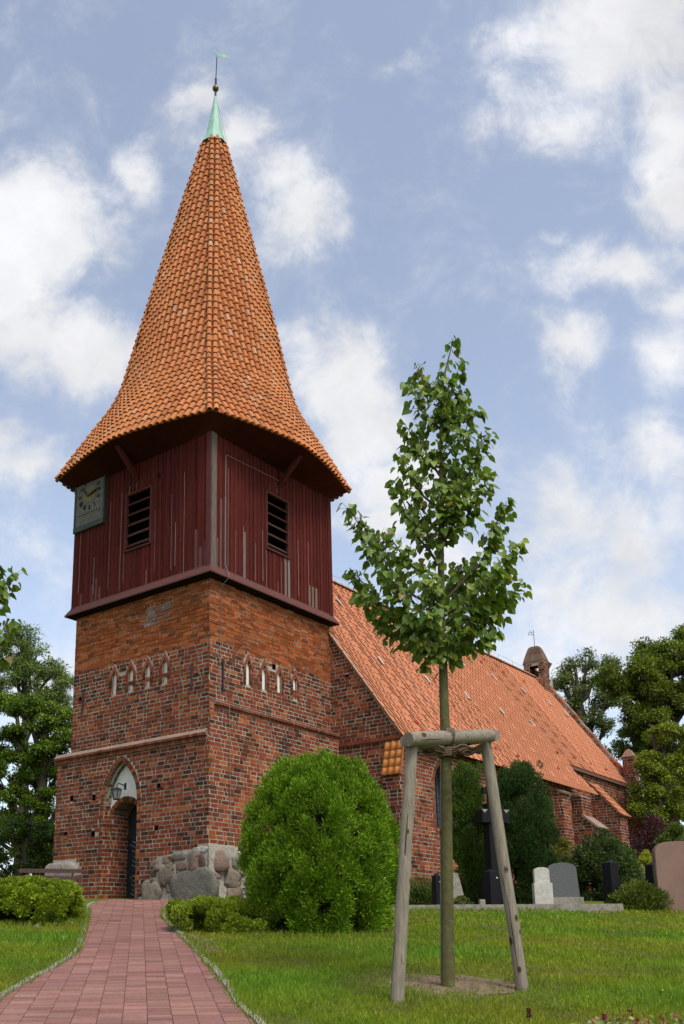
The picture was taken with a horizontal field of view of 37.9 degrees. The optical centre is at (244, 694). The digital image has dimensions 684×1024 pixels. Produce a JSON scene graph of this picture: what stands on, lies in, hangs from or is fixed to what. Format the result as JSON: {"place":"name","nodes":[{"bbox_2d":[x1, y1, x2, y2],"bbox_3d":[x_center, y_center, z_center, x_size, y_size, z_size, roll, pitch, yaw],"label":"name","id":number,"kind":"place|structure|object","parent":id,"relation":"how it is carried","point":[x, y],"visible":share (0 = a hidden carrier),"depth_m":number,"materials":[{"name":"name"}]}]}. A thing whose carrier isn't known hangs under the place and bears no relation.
{"place":"outdoors","nodes":[
{"label":"outdoors","id":0,"kind":"place"},
{"bbox_2d":[0,898,683,1023],"bbox_3d":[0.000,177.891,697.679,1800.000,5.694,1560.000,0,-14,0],"label":"lawn ground","id":1,"kind":"structure","parent":0,"point":[87,901],"depth_m":11.86,"materials":[{"name":"green plant"}]},
{"bbox_2d":[0,565,27,672],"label":"young linden tree","id":2,"kind":"object","parent":1,"relation":"on","point":[12,627],"visible":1,"depth_m":10.96,"materials":[{"name":"green plant"}]},
{"bbox_2d":[0,811,54,877],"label":"understorey tree","id":3,"kind":"object","parent":1,"relation":"on","point":[42,835],"visible":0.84,"depth_m":32.59,"materials":[{"name":"green plant"}]},
{"bbox_2d":[0,691,72,875],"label":"dark tree","id":4,"kind":"object","parent":1,"relation":"on","point":[36,770],"visible":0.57,"depth_m":41.30,"materials":[{"name":"green plant"}]},
{"bbox_2d":[0,620,73,875],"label":"pale tree","id":5,"kind":"object","parent":1,"relation":"on","point":[25,665],"visible":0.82,"depth_m":47.37,"materials":[{"name":"green plant"}]},
{"bbox_2d":[0,874,85,924],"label":"clipped hedge","id":6,"kind":"object","parent":1,"relation":"on","point":[37,899],"visible":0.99,"depth_m":17.14,"materials":[{"name":"green plant"}]},
{"bbox_2d":[0,902,94,999],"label":"path edging","id":7,"kind":"object","parent":1,"relation":"on","point":[45,971],"visible":0.29,"depth_m":10.85,"materials":[{"name":"stone"}]},
{"bbox_2d":[19,869,81,885],"bbox_3d":[-4.250,4.195,21.522,1.380,0.808,0.514,1,-14,-6],"label":"park bench","id":8,"kind":"object","parent":1,"relation":"on","point":[71,877],"visible":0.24,"depth_m":21.79,"materials":[{"name":"wood"}]},
{"bbox_2d":[0,899,253,1023],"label":"brick path","id":9,"kind":"structure","parent":1,"relation":"on","point":[126,975],"depth_m":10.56,"materials":[{"name":"red brick"}]},
{"bbox_2d":[184,932,220,953],"bbox_3d":[-0.782,3.680,15.066,0.468,0.531,5.134,3,-14,-10],"label":"soil patch","id":10,"kind":"object","parent":1,"relation":"on","point":[202,942],"visible":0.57,"depth_m":14.17,"materials":[{"name":"brown soil"}]},
{"bbox_2d":[162,905,265,1023],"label":"path edging","id":11,"kind":"object","parent":1,"relation":"on","point":[218,972],"visible":0.3,"depth_m":10.15,"materials":[{"name":"stone"}]},
{"bbox_2d":[165,894,279,934],"bbox_3d":[-0.348,3.585,15.856,1.872,0.738,1.164,0,-14,0],"label":"box bush","id":12,"kind":"object","parent":1,"relation":"on","point":[217,914],"visible":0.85,"depth_m":15.51,"materials":[{"name":"green plant"}]},
{"bbox_2d":[238,800,252,896],"bbox_3d":[0.178,3.464,21.410,0.590,2.353,0.526,-6,-15,23],"label":"bush","id":13,"kind":"object","parent":1,"relation":"on","point":[244,868],"visible":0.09,"depth_m":21.25,"materials":[{"name":"green plant"}]},
{"bbox_2d":[234,746,399,936],"bbox_3d":[1.262,2.498,16.296,2.892,3.217,2.677,0,-14,0],"label":"thuja bush","id":14,"kind":"object","parent":1,"relation":"on","point":[323,855],"visible":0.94,"depth_m":15.50,"materials":[{"name":"green plant"}]},
{"bbox_2d":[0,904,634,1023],"bbox_3d":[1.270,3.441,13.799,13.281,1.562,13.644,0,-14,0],"label":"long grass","id":15,"kind":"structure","parent":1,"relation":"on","point":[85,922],"depth_m":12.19,"materials":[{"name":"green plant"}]},
{"bbox_2d":[44,49,654,899],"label":"church","id":16,"kind":"structure","parent":1,"relation":"on","point":[230,645],"depth_m":27.52,"materials":[{"name":"brick"}]},
{"bbox_2d":[111,783,126,799],"bbox_3d":[-3.261,2.522,25.754,0.260,0.475,0.480,-12,-18,39],"label":"wall lantern","id":17,"kind":"object","parent":16,"relation":"attached to","point":[116,792],"depth_m":25.60,"materials":[{"name":"metal"}]},
{"bbox_2d":[97,756,140,899],"bbox_3d":[-2.958,3.680,25.753,1.568,4.100,0.856,-12,-18,39],"label":"doorway","id":18,"kind":"structure","parent":16,"relation":"in","point":[113,832],"depth_m":25.92,"materials":[{"name":"brick"}]},
{"bbox_2d":[126,806,136,897],"bbox_3d":[-2.711,4.164,25.933,1.000,2.750,0.130,-12,-18,39],"label":"door","id":19,"kind":"structure","parent":16,"relation":"in","point":[130,892],"depth_m":26.12,"materials":[{"name":"black wood"}]},
{"bbox_2d":[409,875,431,904],"bbox_3d":[3.977,4.453,22.191,1.082,0.822,0.969,0,-14,0],"label":"clipped yew hedge","id":20,"kind":"object","parent":1,"relation":"on","point":[420,893],"visible":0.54,"depth_m":21.92,"materials":[{"name":"green plant"}]},
{"bbox_2d":[432,873,439,904],"bbox_3d":[4.139,4.203,21.213,0.168,0.722,0.176,7,-16,-27],"label":"grave post","id":21,"kind":"object","parent":1,"relation":"on","point":[435,888],"visible":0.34,"depth_m":21.17,"materials":[{"name":"black stone"}]},
{"bbox_2d":[387,973,515,1000],"bbox_3d":[2.086,2.962,10.034,1.367,0.199,1.712,-5,-15,21],"label":"soil patch","id":22,"kind":"object","parent":1,"relation":"on","point":[484,984],"visible":0.56,"depth_m":10.07,"materials":[{"name":"brown soil"}]},
{"bbox_2d":[336,335,532,986],"bbox_3d":[2.156,-0.618,10.783,2.220,7.508,1.353,2,-14,-10],"label":"young linden tree","id":23,"kind":"object","parent":22,"relation":"on","point":[439,647],"visible":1,"depth_m":11.01,"materials":[{"name":"green plant"}]},
{"bbox_2d":[405,971,523,996],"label":"soil litter","id":24,"kind":"object","parent":22,"relation":"on","point":[458,981],"visible":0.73,"depth_m":10.05,"materials":[{"name":"brown soil"}]},
{"bbox_2d":[453,873,463,900],"bbox_3d":[4.670,4.278,21.611,0.358,0.726,0.140,1,-14,-5],"label":"gravestone","id":25,"kind":"object","parent":1,"relation":"on","point":[457,889],"visible":0.5,"depth_m":21.56,"materials":[{"name":"stone"}]},
{"bbox_2d":[390,728,528,1004],"bbox_3d":[2.218,1.665,10.059,1.078,2.842,2.114,-6,-15,22],"label":"tree support frame","id":26,"kind":"object","parent":1,"relation":"on","point":[451,742],"visible":0.91,"depth_m":9.85,"materials":[{"name":"wood"}]},
{"bbox_2d":[452,760,486,903],"bbox_3d":[5.268,3.253,23.102,1.150,3.544,1.027,0,-14,0],"label":"yew","id":27,"kind":"object","parent":1,"relation":"on","point":[468,844],"visible":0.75,"depth_m":22.89,"materials":[{"name":"green plant"}]},
{"bbox_2d":[478,899,485,904],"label":"kerb block","id":28,"kind":"structure","parent":1,"relation":"on","point":[481,901],"depth_m":20.45,"materials":[{"name":"stone"}]},
{"bbox_2d":[474,787,513,903],"bbox_3d":[5.590,3.376,22.149,0.655,2.738,0.524,3,-15,-12],"label":"cross monument","id":29,"kind":"object","parent":1,"relation":"on","point":[483,816],"visible":0.41,"depth_m":22.08,"materials":[{"name":"black stone"}]},
{"bbox_2d":[482,869,500,904],"bbox_3d":[5.228,4.141,20.923,0.270,0.882,0.270,7,-16,-27],"label":"cross monument pedestal","id":30,"kind":"object","parent":29,"relation":"part of","point":[491,891],"visible":0.94,"depth_m":20.85,"materials":[{"name":"black stone"}]},
{"bbox_2d":[392,904,623,912],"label":"grave kerb","id":31,"kind":"structure","parent":1,"relation":"on","point":[601,907],"depth_m":19.96,"materials":[{"name":"stone"}]},
{"bbox_2d":[453,895,473,904],"bbox_3d":[4.494,4.367,20.494,0.588,0.425,0.529,0,-14,0],"label":"marigold clump","id":32,"kind":"object","parent":31,"relation":"on","point":[461,899],"visible":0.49,"depth_m":20.50,"materials":[{"name":"green plant"}]},
{"bbox_2d":[496,759,561,903],"bbox_3d":[6.517,3.247,23.102,1.681,3.577,1.574,0,-14,0],"label":"yew","id":33,"kind":"object","parent":1,"relation":"on","point":[532,834],"visible":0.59,"depth_m":22.70,"materials":[{"name":"green plant"}]},
{"bbox_2d":[526,1008,531,1023],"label":"flower spike","id":34,"kind":"object","parent":1,"relation":"on","point":[529,1011],"visible":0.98,"depth_m":7.96,"materials":[{"name":"brown plant"}]},
{"bbox_2d":[532,867,553,903],"bbox_3d":[6.223,4.099,20.624,0.370,0.954,0.280,-1,-14,6],"label":"gravestone","id":35,"kind":"object","parent":1,"relation":"on","point":[542,889],"visible":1,"depth_m":20.51,"materials":[{"name":"white stone"}]},
{"bbox_2d":[547,862,583,903],"bbox_3d":[6.707,4.024,20.746,0.690,0.958,0.340,-1,-14,4],"label":"gravestone","id":36,"kind":"object","parent":1,"relation":"on","point":[563,879],"visible":0.85,"depth_m":20.67,"materials":[{"name":"grey stone"}]},
{"bbox_2d":[551,836,586,874],"bbox_3d":[8.151,4.479,25.181,1.151,1.771,0.978,0,-14,0],"label":"autumn shrub","id":37,"kind":"object","parent":1,"relation":"on","point":[563,845],"visible":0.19,"depth_m":25.19,"materials":[{"name":"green plant"}]},
{"bbox_2d":[550,646,623,753],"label":"airy tree","id":38,"kind":"object","parent":1,"relation":"on","point":[577,696],"visible":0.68,"depth_m":53.47,"materials":[{"name":"green plant"}]},
{"bbox_2d":[601,1012,606,1020],"bbox_3d":[2.899,2.619,7.953,0.049,0.111,0.067,-4,-15,15],"label":"flower spike","id":39,"kind":"object","parent":1,"relation":"on","point":[604,1017],"visible":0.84,"depth_m":7.95,"materials":[{"name":"pink plant"}]},
{"bbox_2d":[568,828,644,900],"bbox_3d":[8.842,4.229,24.200,1.837,1.976,1.628,0,-14,0],"label":"evergreen bush","id":40,"kind":"object","parent":1,"relation":"on","point":[592,854],"visible":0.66,"depth_m":23.89,"materials":[{"name":"green plant"}]},
{"bbox_2d":[602,860,620,903],"bbox_3d":[7.638,3.971,20.554,0.265,1.044,0.265,7,-16,-27],"label":"grave post","id":41,"kind":"object","parent":1,"relation":"on","point":[610,878],"visible":0.72,"depth_m":20.51,"materials":[{"name":"black stone"}]},
{"bbox_2d":[562,1012,683,1023],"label":"bedding plants","id":42,"kind":"object","parent":1,"relation":"on","point":[636,1020],"visible":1,"depth_m":7.69,"materials":[{"name":"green plant"}]},
{"bbox_2d":[587,623,683,835],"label":"dense tree","id":43,"kind":"object","parent":1,"relation":"on","point":[644,681],"visible":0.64,"depth_m":47.85,"materials":[{"name":"green plant"}]},
{"bbox_2d":[605,878,673,912],"bbox_3d":[8.128,4.221,20.400,1.458,0.883,1.272,0,-14,0],"label":"juniper","id":44,"kind":"object","parent":1,"relation":"on","point":[638,894],"visible":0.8,"depth_m":20.05,"materials":[{"name":"green plant"}]},
{"bbox_2d":[638,849,651,868],"bbox_3d":[11.080,4.936,27.111,0.636,1.396,0.561,0,-14,0],"label":"golden conifer","id":45,"kind":"object","parent":1,"relation":"on","point":[644,860],"visible":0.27,"depth_m":27.17,"materials":[{"name":"yellow plant"}]},
{"bbox_2d":[645,862,653,883],"bbox_3d":[9.294,4.181,22.460,0.257,0.712,0.258,7,-16,-27],"label":"gravestone","id":46,"kind":"object","parent":1,"relation":"on","point":[649,877],"visible":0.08,"depth_m":22.43,"materials":[{"name":"black stone"}]},
{"bbox_2d":[625,718,683,829],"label":"leafy tree","id":47,"kind":"object","parent":1,"relation":"on","point":[654,766],"visible":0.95,"depth_m":40.18,"materials":[{"name":"green plant"}]},
{"bbox_2d":[626,811,683,860],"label":"purple maple","id":48,"kind":"object","parent":1,"relation":"on","point":[649,844],"visible":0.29,"depth_m":35.57,"materials":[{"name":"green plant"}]},
{"bbox_2d":[652,841,683,911],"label":"gravestone","id":49,"kind":"object","parent":1,"relation":"on","point":[668,864],"visible":0.94,"depth_m":20.25,"materials":[{"name":"pink stone"}]},
{"bbox_2d":[654,821,683,843],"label":"green shrub","id":50,"kind":"object","parent":1,"relation":"on","point":[674,830],"visible":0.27,"depth_m":27.74,"materials":[{"name":"green plant"}]},
{"bbox_2d":[0,0,683,875],"label":"sky","id":51,"kind":"structure","parent":0,"point":[505,178],"materials":[{"name":"blue"}]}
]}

